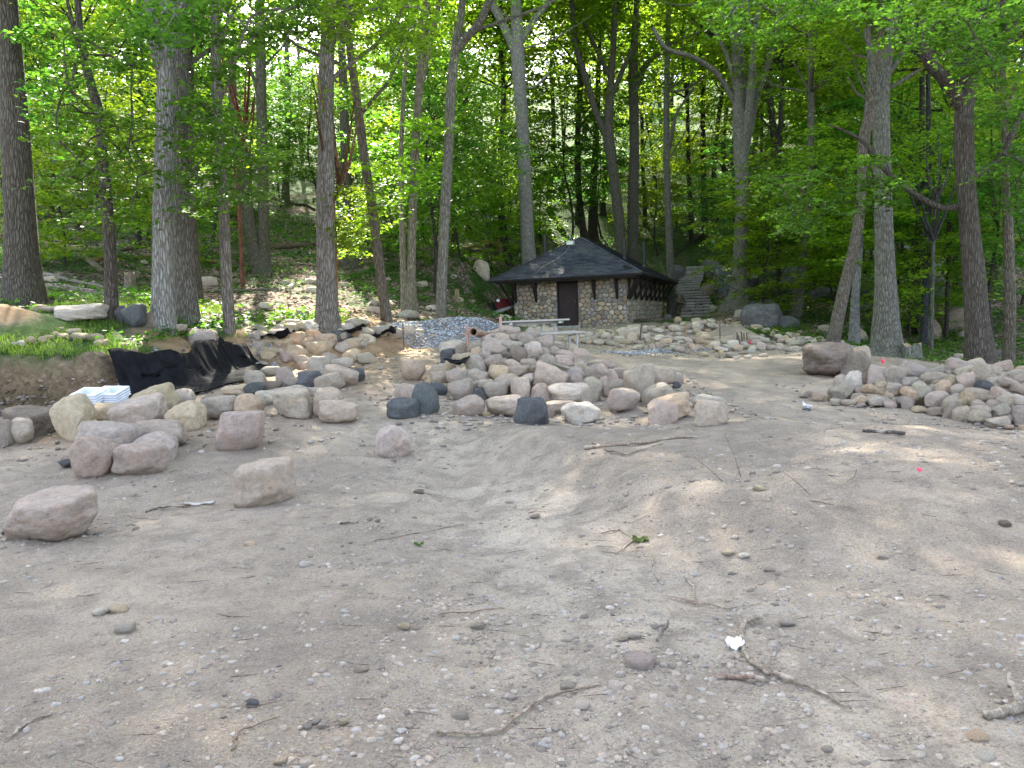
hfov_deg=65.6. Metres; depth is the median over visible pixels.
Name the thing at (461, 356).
boulder
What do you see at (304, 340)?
boulder
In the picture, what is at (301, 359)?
boulder
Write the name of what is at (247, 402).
boulder
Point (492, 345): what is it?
boulder
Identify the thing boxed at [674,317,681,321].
rock
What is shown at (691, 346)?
cobble
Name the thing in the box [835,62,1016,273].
tree
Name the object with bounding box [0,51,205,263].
tree
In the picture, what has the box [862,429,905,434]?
stick
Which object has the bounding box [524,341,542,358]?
boulder
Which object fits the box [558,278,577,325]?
door
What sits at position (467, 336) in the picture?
wooden stake
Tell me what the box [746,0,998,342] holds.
tree
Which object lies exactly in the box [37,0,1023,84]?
sky
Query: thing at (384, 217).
tree
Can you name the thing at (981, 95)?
tree
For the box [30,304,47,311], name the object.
boulder
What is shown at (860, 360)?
boulder
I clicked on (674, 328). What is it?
cobble
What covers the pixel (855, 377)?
boulder
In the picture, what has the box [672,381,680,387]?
boulder
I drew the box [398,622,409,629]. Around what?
stone
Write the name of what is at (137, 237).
tree
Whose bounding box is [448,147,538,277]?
tree
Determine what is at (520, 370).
boulder
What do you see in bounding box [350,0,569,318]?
tree
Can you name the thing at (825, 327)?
rock
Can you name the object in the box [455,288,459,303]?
stump
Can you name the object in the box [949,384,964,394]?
boulder
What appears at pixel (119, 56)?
tree
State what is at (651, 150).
tree
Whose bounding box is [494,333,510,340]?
boulder
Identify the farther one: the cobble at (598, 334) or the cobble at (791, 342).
the cobble at (598, 334)
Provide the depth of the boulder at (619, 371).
14.26 m
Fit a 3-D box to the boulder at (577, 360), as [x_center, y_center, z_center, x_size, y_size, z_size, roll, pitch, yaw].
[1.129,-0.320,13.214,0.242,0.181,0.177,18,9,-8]
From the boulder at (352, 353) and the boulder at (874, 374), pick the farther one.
the boulder at (352, 353)
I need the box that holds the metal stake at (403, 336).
[402,322,404,349]
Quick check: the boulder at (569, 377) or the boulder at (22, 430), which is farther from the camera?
the boulder at (569, 377)
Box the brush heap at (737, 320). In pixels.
[677,315,762,329]
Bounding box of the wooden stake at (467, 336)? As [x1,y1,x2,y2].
[466,325,468,351]
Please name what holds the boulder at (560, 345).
on the ground at (34, 619)
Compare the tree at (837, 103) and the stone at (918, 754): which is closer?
the stone at (918, 754)
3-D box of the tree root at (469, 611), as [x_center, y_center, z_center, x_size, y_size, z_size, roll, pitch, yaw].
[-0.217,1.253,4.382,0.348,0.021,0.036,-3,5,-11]
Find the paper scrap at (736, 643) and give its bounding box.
[725,636,744,649]
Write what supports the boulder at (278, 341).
on the ground at (34, 619)
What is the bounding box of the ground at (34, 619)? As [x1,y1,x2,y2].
[0,77,1023,767]
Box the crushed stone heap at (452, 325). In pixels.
[391,317,498,348]
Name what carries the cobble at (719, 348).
on the ground at (34, 619)
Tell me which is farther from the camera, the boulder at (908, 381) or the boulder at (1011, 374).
the boulder at (908, 381)
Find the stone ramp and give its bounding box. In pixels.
[493,304,514,314]
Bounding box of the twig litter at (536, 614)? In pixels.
[0,372,1023,765]
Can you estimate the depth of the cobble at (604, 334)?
24.33 m
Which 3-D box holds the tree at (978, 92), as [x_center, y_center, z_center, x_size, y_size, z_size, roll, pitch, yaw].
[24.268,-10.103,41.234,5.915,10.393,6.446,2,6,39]
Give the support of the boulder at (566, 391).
on the ground at (34, 619)
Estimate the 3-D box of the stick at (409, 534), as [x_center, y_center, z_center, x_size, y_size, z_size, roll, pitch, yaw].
[-0.727,1.165,6.197,0.945,0.066,0.073,-7,6,-43]
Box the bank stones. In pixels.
[0,378,130,414]
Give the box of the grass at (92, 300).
[0,288,944,365]
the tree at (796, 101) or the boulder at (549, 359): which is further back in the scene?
the tree at (796, 101)
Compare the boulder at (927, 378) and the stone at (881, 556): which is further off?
the boulder at (927, 378)
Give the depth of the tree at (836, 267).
29.37 m
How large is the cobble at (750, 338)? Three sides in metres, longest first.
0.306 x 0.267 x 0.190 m
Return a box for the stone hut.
[490,233,678,327]
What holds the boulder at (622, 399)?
on the ground at (34, 619)
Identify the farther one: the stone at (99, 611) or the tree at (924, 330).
the tree at (924, 330)
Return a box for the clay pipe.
[469,327,487,337]
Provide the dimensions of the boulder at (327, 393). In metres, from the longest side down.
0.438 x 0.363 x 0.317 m
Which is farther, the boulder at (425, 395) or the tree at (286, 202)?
the tree at (286, 202)
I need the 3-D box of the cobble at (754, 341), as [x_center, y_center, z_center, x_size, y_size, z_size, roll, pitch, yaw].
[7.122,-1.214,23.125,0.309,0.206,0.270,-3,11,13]
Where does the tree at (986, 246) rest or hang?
on the ground at (34, 619)
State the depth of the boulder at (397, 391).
11.84 m
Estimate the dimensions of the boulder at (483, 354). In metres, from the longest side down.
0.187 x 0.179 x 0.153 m
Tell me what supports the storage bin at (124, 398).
on the ground at (34, 619)
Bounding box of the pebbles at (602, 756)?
[0,400,1023,767]
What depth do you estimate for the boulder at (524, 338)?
13.49 m
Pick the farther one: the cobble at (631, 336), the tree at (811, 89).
the tree at (811, 89)
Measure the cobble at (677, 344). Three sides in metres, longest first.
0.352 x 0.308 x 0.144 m
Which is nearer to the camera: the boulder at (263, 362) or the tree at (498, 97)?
the boulder at (263, 362)
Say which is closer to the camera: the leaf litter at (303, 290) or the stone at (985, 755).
the stone at (985, 755)
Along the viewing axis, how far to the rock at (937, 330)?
27.05 m
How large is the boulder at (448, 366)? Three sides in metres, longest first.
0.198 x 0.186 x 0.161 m
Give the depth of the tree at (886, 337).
21.70 m
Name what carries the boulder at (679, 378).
on the ground at (34, 619)
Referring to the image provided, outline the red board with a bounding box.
[496,298,514,307]
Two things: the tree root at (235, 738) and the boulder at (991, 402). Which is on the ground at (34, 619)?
the tree root at (235, 738)
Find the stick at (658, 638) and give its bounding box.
[655,620,668,641]
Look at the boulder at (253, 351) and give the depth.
16.84 m
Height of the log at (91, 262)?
2.764 m
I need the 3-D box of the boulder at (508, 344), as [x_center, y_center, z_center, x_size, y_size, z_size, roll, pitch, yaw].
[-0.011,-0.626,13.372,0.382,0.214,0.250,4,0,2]
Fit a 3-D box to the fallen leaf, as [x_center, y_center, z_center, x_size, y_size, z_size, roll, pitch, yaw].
[0.905,1.093,5.603,0.114,0.049,0.083,-2,5,0]
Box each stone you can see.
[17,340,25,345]
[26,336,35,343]
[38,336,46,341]
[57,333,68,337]
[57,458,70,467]
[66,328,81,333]
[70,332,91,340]
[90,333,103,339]
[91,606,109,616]
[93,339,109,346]
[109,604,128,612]
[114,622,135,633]
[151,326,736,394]
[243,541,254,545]
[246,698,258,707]
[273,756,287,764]
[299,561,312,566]
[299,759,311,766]
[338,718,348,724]
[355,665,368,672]
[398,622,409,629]
[413,489,423,493]
[452,710,468,719]
[470,621,483,628]
[530,513,539,517]
[560,680,575,689]
[573,699,589,709]
[608,679,623,689]
[617,633,628,640]
[624,650,655,670]
[628,631,640,638]
[646,608,660,614]
[721,548,734,555]
[738,552,748,558]
[753,485,765,490]
[763,566,774,571]
[779,618,794,625]
[860,659,881,665]
[877,553,888,558]
[911,750,925,758]
[965,729,988,741]
[974,749,995,761]
[998,520,1011,526]
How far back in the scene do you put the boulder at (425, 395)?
10.93 m
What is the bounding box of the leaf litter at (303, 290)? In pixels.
[0,199,1023,367]
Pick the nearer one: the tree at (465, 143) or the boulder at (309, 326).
the boulder at (309, 326)
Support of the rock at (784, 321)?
on the ground at (34, 619)
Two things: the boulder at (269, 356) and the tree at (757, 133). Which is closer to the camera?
the boulder at (269, 356)
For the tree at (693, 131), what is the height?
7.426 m
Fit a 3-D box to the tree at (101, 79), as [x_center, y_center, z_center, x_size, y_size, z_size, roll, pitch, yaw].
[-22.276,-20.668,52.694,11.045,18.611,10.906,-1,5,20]
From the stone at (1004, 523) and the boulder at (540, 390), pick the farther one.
the boulder at (540, 390)
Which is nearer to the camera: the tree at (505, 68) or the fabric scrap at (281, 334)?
the fabric scrap at (281, 334)
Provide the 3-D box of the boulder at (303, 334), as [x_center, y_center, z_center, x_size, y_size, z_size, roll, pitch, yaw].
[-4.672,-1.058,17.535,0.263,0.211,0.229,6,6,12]
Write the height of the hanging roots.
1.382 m
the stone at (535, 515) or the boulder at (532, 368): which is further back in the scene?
the boulder at (532, 368)
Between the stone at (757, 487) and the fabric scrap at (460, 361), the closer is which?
the stone at (757, 487)
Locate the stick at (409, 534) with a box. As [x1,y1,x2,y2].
[365,524,462,542]
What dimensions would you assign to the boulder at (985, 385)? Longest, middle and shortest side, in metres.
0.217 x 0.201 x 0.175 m
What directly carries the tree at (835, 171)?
on the ground at (34, 619)
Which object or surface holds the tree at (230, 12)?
on the ground at (34, 619)
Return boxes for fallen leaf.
[631,535,648,542]
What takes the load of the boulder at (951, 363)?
on the boulder at (948, 372)
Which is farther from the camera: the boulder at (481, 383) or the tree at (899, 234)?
the tree at (899, 234)
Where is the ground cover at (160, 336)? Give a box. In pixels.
[0,184,1023,365]
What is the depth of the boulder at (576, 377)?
12.64 m
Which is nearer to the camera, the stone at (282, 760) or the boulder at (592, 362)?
the stone at (282, 760)
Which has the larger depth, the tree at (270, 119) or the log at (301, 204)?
the log at (301, 204)
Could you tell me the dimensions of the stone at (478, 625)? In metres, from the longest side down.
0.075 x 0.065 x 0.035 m
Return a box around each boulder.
[0,419,12,446]
[1,405,55,438]
[2,485,97,541]
[10,417,33,443]
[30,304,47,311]
[42,306,53,312]
[49,393,94,440]
[54,303,108,320]
[68,435,117,477]
[74,420,144,445]
[94,403,116,420]
[107,392,167,423]
[111,441,169,474]
[114,305,125,323]
[120,303,146,326]
[131,382,179,409]
[133,431,178,460]
[134,419,188,444]
[143,311,153,327]
[164,400,206,431]
[175,388,196,403]
[176,324,187,333]
[188,328,217,343]
[200,395,236,418]
[216,410,265,450]
[220,384,246,395]
[232,456,295,507]
[233,393,264,411]
[243,370,266,383]
[243,382,265,394]
[247,330,261,341]
[249,347,256,356]
[252,344,262,349]
[253,341,264,344]
[255,325,265,330]
[255,390,273,405]
[256,360,268,364]
[258,346,268,353]
[259,337,274,343]
[259,346,279,354]
[260,330,268,337]
[260,351,275,361]
[260,366,279,375]
[263,381,283,389]
[270,328,283,337]
[270,385,309,392]
[271,388,313,418]
[273,324,285,328]
[274,338,283,344]
[275,367,294,386]
[279,352,292,361]
[282,336,294,345]
[283,322,299,331]
[284,332,300,344]
[284,344,307,355]
[285,319,300,322]
[285,377,297,386]
[296,322,305,330]
[296,355,309,367]
[296,371,321,386]
[297,331,306,338]
[299,336,314,345]
[301,320,313,329]
[301,361,306,369]
[305,322,318,329]
[305,330,321,338]
[305,341,332,355]
[306,356,330,373]
[308,387,320,396]
[313,387,341,416]
[314,372,345,389]
[315,333,337,342]
[319,400,357,422]
[321,352,337,359]
[324,364,358,385]
[330,357,352,367]
[333,330,351,341]
[334,342,350,352]
[340,332,346,339]
[342,323,354,329]
[342,338,362,348]
[342,348,360,362]
[344,318,359,326]
[351,327,359,336]
[353,337,367,348]
[353,368,364,381]
[356,332,369,341]
[356,352,375,363]
[360,327,374,334]
[364,333,375,343]
[371,325,389,336]
[375,425,411,457]
[386,397,419,418]
[388,326,400,338]
[394,384,400,397]
[400,331,406,337]
[400,383,414,397]
[401,359,425,380]
[404,324,414,334]
[411,382,439,414]
[428,363,443,373]
[430,370,447,382]
[430,382,447,395]
[439,339,462,351]
[440,348,454,357]
[440,357,451,362]
[442,361,455,370]
[445,367,462,382]
[447,378,473,399]
[452,353,461,365]
[452,394,484,415]
[455,342,466,353]
[456,352,470,359]
[462,369,469,378]
[464,353,485,370]
[467,340,482,352]
[467,368,489,381]
[471,346,481,353]
[472,387,484,399]
[473,380,477,390]
[477,379,493,390]
[479,333,494,340]
[479,351,490,358]
[481,336,507,354]
[483,380,507,398]
[484,354,502,368]
[486,394,520,416]
[488,329,499,334]
[488,364,508,379]
[493,373,518,386]
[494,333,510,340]
[498,325,510,332]
[501,340,522,350]
[501,350,511,358]
[504,327,520,334]
[504,359,520,365]
[508,365,529,376]
[509,334,517,340]
[509,345,527,362]
[511,377,530,396]
[513,397,548,424]
[517,333,534,346]
[520,358,536,365]
[521,373,533,382]
[524,327,539,337]
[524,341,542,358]
[527,324,538,327]
[527,365,535,373]
[530,383,550,401]
[533,361,568,385]
[535,325,550,331]
[537,334,554,348]
[538,354,555,364]
[543,347,549,354]
[546,400,574,413]
[548,383,588,402]
[548,406,554,417]
[549,346,559,354]
[553,349,573,359]
[553,363,584,373]
[554,341,564,348]
[554,355,572,366]
[556,336,563,340]
[561,401,600,423]
[564,366,584,378]
[566,372,573,382]
[568,344,577,351]
[570,372,581,382]
[571,362,586,370]
[572,348,588,355]
[574,358,586,364]
[580,388,593,403]
[581,377,601,401]
[582,363,607,380]
[587,360,600,365]
[600,360,615,367]
[600,376,609,396]
[606,369,617,381]
[607,388,639,411]
[609,378,622,390]
[613,367,627,378]
[623,364,654,401]
[641,382,673,404]
[647,400,678,424]
[653,392,690,418]
[654,367,675,384]
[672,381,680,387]
[675,372,683,382]
[692,394,726,405]
[694,399,728,426]
[799,393,808,397]
[802,342,853,375]
[807,390,820,395]
[809,393,825,400]
[827,378,855,399]
[829,398,840,405]
[833,374,845,385]
[840,350,870,374]
[841,399,855,405]
[845,370,862,386]
[850,393,863,398]
[853,346,870,357]
[853,395,866,404]
[854,387,861,392]
[861,384,877,393]
[862,372,867,384]
[866,364,884,384]
[867,394,892,406]
[874,381,887,388]
[874,388,885,395]
[883,365,907,383]
[883,401,896,408]
[884,391,893,397]
[886,382,902,395]
[891,396,900,406]
[897,396,915,403]
[899,360,928,376]
[900,386,919,400]
[900,396,913,409]
[901,377,920,386]
[911,380,931,398]
[911,405,926,411]
[915,398,924,405]
[920,372,947,384]
[923,366,946,373]
[924,391,949,406]
[924,406,942,415]
[928,384,935,391]
[935,380,951,393]
[940,393,969,410]
[942,402,955,417]
[943,374,956,385]
[945,357,972,369]
[945,370,953,374]
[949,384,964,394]
[951,405,970,421]
[953,365,973,375]
[956,372,975,387]
[959,390,975,405]
[964,387,988,402]
[967,409,991,422]
[968,358,985,365]
[970,362,1002,380]
[970,399,985,406]
[970,405,993,414]
[978,380,994,390]
[985,399,999,406]
[985,416,1010,427]
[986,376,1002,387]
[988,386,1007,399]
[991,403,1010,415]
[992,360,1013,371]
[992,413,1011,421]
[995,392,1014,406]
[996,376,1020,389]
[997,371,1006,376]
[1003,425,1013,428]
[1007,369,1023,378]
[1009,382,1023,395]
[1010,405,1023,423]
[1013,374,1023,382]
[1013,394,1023,404]
[1017,424,1023,429]
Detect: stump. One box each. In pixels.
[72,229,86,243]
[124,271,138,289]
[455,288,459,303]
[489,301,495,309]
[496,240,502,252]
[900,342,924,358]
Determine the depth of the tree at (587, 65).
82.15 m
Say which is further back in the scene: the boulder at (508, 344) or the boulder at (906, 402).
the boulder at (508, 344)
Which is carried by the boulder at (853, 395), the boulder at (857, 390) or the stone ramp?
the boulder at (857, 390)
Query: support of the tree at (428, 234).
on the ground at (34, 619)
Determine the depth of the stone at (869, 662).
3.49 m
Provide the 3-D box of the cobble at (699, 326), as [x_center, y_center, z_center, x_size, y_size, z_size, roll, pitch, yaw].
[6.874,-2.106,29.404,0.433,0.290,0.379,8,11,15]
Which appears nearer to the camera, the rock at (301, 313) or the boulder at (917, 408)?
the boulder at (917, 408)
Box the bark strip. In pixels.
[180,500,214,504]
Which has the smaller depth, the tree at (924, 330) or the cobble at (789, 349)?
the cobble at (789, 349)
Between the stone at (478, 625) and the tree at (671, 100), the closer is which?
the stone at (478, 625)
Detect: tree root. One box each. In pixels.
[6,714,52,738]
[231,716,279,751]
[436,683,600,734]
[441,608,502,613]
[601,529,632,553]
[651,552,658,581]
[665,594,760,609]
[682,575,695,604]
[739,614,770,675]
[772,669,851,708]
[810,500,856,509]
[982,700,1023,719]
[1006,672,1022,701]
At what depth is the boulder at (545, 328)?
25.07 m
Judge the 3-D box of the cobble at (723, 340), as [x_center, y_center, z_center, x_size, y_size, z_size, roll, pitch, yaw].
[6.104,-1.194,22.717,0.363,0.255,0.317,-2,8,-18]
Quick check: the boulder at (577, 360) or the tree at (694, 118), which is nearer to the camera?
the boulder at (577, 360)
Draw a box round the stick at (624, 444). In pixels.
[584,436,698,449]
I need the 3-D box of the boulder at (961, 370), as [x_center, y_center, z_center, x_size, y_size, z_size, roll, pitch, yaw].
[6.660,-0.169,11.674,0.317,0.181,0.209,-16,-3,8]
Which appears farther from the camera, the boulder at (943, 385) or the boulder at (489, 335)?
the boulder at (489, 335)
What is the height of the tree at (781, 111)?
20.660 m
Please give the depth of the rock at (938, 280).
32.49 m
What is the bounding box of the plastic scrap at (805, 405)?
[802,401,811,407]
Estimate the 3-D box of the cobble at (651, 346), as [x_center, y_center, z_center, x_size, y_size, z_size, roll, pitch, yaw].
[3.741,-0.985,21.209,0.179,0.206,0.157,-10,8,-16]
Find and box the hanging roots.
[0,377,99,409]
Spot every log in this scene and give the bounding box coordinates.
[43,272,103,288]
[45,283,129,296]
[47,236,103,272]
[68,227,150,239]
[91,254,151,261]
[117,245,151,251]
[201,259,219,263]
[203,288,277,291]
[216,249,246,272]
[270,242,315,249]
[272,196,315,209]
[462,242,496,249]
[481,240,520,249]
[674,234,701,257]
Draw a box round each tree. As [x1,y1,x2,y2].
[0,0,123,196]
[0,0,136,305]
[0,47,60,215]
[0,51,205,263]
[0,71,138,265]
[0,77,75,206]
[9,0,235,320]
[18,0,143,230]
[19,0,121,190]
[20,0,120,165]
[22,0,135,218]
[42,0,230,245]
[49,1,137,114]
[57,0,205,177]
[60,0,195,131]
[68,45,154,239]
[79,1,254,173]
[82,99,153,202]
[88,0,279,204]
[90,0,221,335]
[91,51,266,261]
[100,1,295,242]
[103,53,212,163]
[144,0,296,138]
[151,0,298,328]
[156,0,349,334]
[188,0,232,304]
[193,59,314,206]
[193,86,277,214]
[205,0,298,274]
[205,15,257,287]
[207,1,282,63]
[231,2,309,207]
[233,0,451,321]
[241,0,318,134]
[248,86,317,207]
[249,59,359,232]
[250,0,458,333]
[275,39,382,206]
[277,2,405,161]
[277,59,399,301]
[286,1,317,174]
[297,42,423,223]
[303,0,423,269]
[311,7,542,293]
[317,98,455,237]
[335,1,443,134]
[335,50,505,239]
[340,105,488,262]
[348,1,377,93]
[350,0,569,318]
[355,5,411,130]
[364,0,543,316]
[365,2,482,149]
[383,0,616,266]
[384,11,469,107]
[392,103,497,249]
[400,0,510,251]
[407,62,523,260]
[411,1,544,235]
[431,1,572,201]
[440,0,622,264]
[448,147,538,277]
[460,119,569,251]
[466,0,546,128]
[471,1,540,186]
[478,0,683,238]
[495,0,611,212]
[496,125,589,241]
[497,56,635,239]
[511,0,591,201]
[528,9,647,143]
[531,17,575,104]
[532,3,626,225]
[544,1,652,241]
[551,105,649,236]
[555,0,639,255]
[562,10,655,215]
[563,0,684,261]
[567,3,663,135]
[573,11,641,123]
[587,1,706,157]
[588,0,786,312]
[594,1,685,227]
[597,112,663,210]
[599,122,719,256]
[606,0,760,243]
[614,0,746,317]
[615,28,709,181]
[617,0,690,147]
[624,9,684,110]
[630,0,917,262]
[639,124,712,230]
[641,0,747,242]
[652,1,842,230]
[654,5,814,214]
[661,29,726,141]
[670,117,730,195]
[671,4,756,214]
[673,0,790,248]
[674,133,790,262]
[679,34,778,161]
[680,144,840,315]
[683,0,1023,358]
[687,0,902,319]
[697,176,814,296]
[701,0,875,303]
[702,14,824,247]
[710,19,982,229]
[730,129,840,274]
[744,0,1023,364]
[745,5,865,248]
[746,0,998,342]
[748,163,812,253]
[749,101,872,288]
[749,110,946,325]
[764,73,806,145]
[771,10,987,227]
[772,117,905,304]
[778,59,849,150]
[782,0,1022,334]
[784,52,907,168]
[786,23,866,159]
[787,0,1022,346]
[787,43,945,258]
[800,0,931,343]
[809,152,916,287]
[810,49,1020,297]
[811,132,1003,339]
[820,0,1014,299]
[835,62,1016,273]
[858,0,1023,361]
[862,19,986,176]
[871,92,1023,338]
[872,90,1023,338]
[891,109,998,352]
[892,12,1023,217]
[897,180,1020,310]
[901,20,1021,145]
[909,50,993,150]
[931,81,1023,305]
[935,0,1023,286]
[937,84,1023,243]
[986,45,1023,141]
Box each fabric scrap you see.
[250,328,294,339]
[318,323,365,332]
[373,326,396,337]
[443,355,469,363]
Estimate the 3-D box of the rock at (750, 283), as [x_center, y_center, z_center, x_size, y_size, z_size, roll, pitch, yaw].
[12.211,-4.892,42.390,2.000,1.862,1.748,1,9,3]
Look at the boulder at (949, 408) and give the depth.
10.90 m
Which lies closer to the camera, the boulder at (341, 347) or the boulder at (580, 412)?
the boulder at (580, 412)
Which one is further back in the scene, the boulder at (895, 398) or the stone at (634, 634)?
the boulder at (895, 398)
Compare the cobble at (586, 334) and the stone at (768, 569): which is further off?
the cobble at (586, 334)
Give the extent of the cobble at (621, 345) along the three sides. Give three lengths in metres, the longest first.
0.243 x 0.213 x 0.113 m
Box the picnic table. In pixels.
[502,319,585,345]
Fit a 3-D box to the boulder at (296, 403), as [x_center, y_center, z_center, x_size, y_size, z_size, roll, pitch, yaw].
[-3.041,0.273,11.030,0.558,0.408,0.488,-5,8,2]
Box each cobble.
[580,337,590,342]
[584,332,593,336]
[588,335,596,339]
[592,339,603,344]
[594,332,602,337]
[600,332,609,338]
[606,341,614,345]
[616,336,624,341]
[617,344,625,347]
[618,329,629,335]
[619,339,630,343]
[625,331,636,343]
[629,326,639,331]
[633,340,642,343]
[633,344,643,349]
[641,333,649,339]
[646,325,656,330]
[648,343,655,349]
[653,328,663,332]
[653,335,663,340]
[654,341,663,347]
[660,338,672,343]
[664,347,673,350]
[668,324,680,331]
[668,343,680,346]
[673,336,684,340]
[674,346,684,351]
[682,324,692,328]
[683,337,693,342]
[689,343,694,349]
[691,318,701,321]
[692,321,703,324]
[692,324,703,329]
[692,328,700,333]
[695,337,703,343]
[699,352,708,356]
[700,334,709,339]
[702,319,709,325]
[705,345,713,348]
[707,323,715,328]
[709,341,720,347]
[714,346,724,350]
[715,323,724,328]
[720,338,729,343]
[722,344,731,348]
[725,352,739,357]
[726,340,738,345]
[729,321,740,324]
[732,344,742,350]
[743,355,751,358]
[747,348,755,352]
[748,336,759,340]
[750,324,761,331]
[751,339,761,344]
[756,342,765,349]
[758,353,767,356]
[760,338,769,342]
[765,345,776,349]
[774,334,781,338]
[776,343,783,348]
[777,337,785,342]
[783,347,792,351]
[785,339,800,344]
[791,345,800,350]
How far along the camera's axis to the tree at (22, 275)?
16.75 m
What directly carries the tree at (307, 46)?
on the ground at (34, 619)
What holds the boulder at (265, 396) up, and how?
on the ground at (34, 619)
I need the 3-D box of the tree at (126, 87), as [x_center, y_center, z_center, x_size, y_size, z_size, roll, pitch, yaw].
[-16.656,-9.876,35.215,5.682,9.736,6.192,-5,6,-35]
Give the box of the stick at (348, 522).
[340,521,358,523]
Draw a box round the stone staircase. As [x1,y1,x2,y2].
[675,266,714,316]
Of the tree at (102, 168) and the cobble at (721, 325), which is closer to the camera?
the tree at (102, 168)
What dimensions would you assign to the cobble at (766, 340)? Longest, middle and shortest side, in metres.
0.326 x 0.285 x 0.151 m
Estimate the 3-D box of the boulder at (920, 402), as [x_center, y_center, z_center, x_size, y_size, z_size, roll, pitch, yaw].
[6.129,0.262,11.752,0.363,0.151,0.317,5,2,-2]
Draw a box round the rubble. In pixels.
[1,326,1023,460]
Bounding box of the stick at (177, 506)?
[145,504,218,512]
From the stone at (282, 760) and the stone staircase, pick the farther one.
the stone staircase
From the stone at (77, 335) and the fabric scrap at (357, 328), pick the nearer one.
the stone at (77, 335)
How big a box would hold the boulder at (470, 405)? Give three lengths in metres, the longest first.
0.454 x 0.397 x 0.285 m
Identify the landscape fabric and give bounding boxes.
[107,337,252,395]
[219,341,271,369]
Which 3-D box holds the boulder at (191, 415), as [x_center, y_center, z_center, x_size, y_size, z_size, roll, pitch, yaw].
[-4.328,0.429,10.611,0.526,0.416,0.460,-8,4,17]
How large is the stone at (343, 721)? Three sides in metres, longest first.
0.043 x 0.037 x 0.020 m
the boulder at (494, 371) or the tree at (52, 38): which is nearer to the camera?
the boulder at (494, 371)
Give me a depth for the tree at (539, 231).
50.78 m
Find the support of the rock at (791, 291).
on the ground at (34, 619)
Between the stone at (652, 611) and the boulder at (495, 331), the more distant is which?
the boulder at (495, 331)
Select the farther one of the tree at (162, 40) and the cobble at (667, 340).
the cobble at (667, 340)
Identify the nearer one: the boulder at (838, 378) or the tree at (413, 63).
the boulder at (838, 378)
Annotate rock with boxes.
[44,276,59,281]
[202,276,217,286]
[259,302,273,308]
[279,280,290,284]
[296,310,308,317]
[305,278,315,283]
[305,287,315,293]
[338,282,349,287]
[359,318,370,324]
[367,300,378,305]
[367,306,379,312]
[397,310,418,318]
[416,281,427,286]
[425,305,435,310]
[473,260,489,280]
[660,322,672,328]
[664,314,671,319]
[674,264,684,279]
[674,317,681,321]
[699,282,715,295]
[700,259,721,273]
[715,267,731,294]
[724,275,758,299]
[733,309,741,319]
[740,303,782,327]
[751,299,777,303]
[758,261,796,294]
[776,315,799,328]
[788,277,795,294]
[810,287,836,298]
[818,324,828,330]
[850,273,873,294]
[860,329,867,340]
[917,319,941,338]
[929,278,945,296]
[937,307,963,332]
[949,353,962,358]
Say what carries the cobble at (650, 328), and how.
on the ground at (34, 619)
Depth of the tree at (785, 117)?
81.36 m
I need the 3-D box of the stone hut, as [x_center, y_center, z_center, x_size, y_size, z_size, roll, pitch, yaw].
[4.048,-4.789,38.402,6.558,4.964,12.164,-1,5,19]
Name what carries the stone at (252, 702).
on the ground at (34, 619)
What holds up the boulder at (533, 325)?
on the ground at (34, 619)
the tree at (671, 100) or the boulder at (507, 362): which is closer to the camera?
the boulder at (507, 362)
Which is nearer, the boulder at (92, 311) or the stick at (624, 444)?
the stick at (624, 444)
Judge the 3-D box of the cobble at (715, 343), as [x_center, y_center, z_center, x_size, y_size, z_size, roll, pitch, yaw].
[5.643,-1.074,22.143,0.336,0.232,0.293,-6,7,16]
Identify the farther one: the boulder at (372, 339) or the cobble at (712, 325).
the cobble at (712, 325)
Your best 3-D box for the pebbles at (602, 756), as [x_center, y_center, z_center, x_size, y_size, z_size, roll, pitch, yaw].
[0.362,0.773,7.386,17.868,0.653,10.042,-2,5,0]
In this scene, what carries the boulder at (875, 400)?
on the ground at (34, 619)
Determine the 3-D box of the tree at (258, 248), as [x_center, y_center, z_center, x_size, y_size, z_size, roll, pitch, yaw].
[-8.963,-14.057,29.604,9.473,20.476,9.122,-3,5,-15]
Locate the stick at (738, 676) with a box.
[713,673,764,680]
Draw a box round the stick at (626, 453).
[591,442,662,454]
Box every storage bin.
[70,387,109,396]
[88,389,109,398]
[89,386,129,395]
[90,392,109,401]
[101,393,130,402]
[102,388,129,397]
[103,390,130,400]
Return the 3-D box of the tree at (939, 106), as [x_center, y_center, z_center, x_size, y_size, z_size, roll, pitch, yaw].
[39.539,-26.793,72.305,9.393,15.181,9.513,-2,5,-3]
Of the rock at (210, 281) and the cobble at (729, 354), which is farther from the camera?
the rock at (210, 281)
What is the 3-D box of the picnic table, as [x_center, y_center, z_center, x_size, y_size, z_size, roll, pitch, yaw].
[0.727,-1.110,19.644,1.980,0.965,1.725,-2,5,-3]
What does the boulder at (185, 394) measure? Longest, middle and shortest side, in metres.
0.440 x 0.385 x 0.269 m
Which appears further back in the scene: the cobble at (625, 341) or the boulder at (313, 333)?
the cobble at (625, 341)
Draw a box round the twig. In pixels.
[724,434,740,476]
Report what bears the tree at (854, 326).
on the ground at (34, 619)
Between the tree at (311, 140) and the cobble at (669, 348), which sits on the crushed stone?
the cobble at (669, 348)
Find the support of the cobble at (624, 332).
on the ground at (34, 619)
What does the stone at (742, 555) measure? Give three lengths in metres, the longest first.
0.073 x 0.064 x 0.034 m
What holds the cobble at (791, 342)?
on the ground at (34, 619)
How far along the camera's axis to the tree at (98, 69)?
71.69 m
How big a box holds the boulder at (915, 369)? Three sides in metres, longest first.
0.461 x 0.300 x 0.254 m
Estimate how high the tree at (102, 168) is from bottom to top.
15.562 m
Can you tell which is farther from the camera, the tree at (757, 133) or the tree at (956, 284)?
the tree at (757, 133)
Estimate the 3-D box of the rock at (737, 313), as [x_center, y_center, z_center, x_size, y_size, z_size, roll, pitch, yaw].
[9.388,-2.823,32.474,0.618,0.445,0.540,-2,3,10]

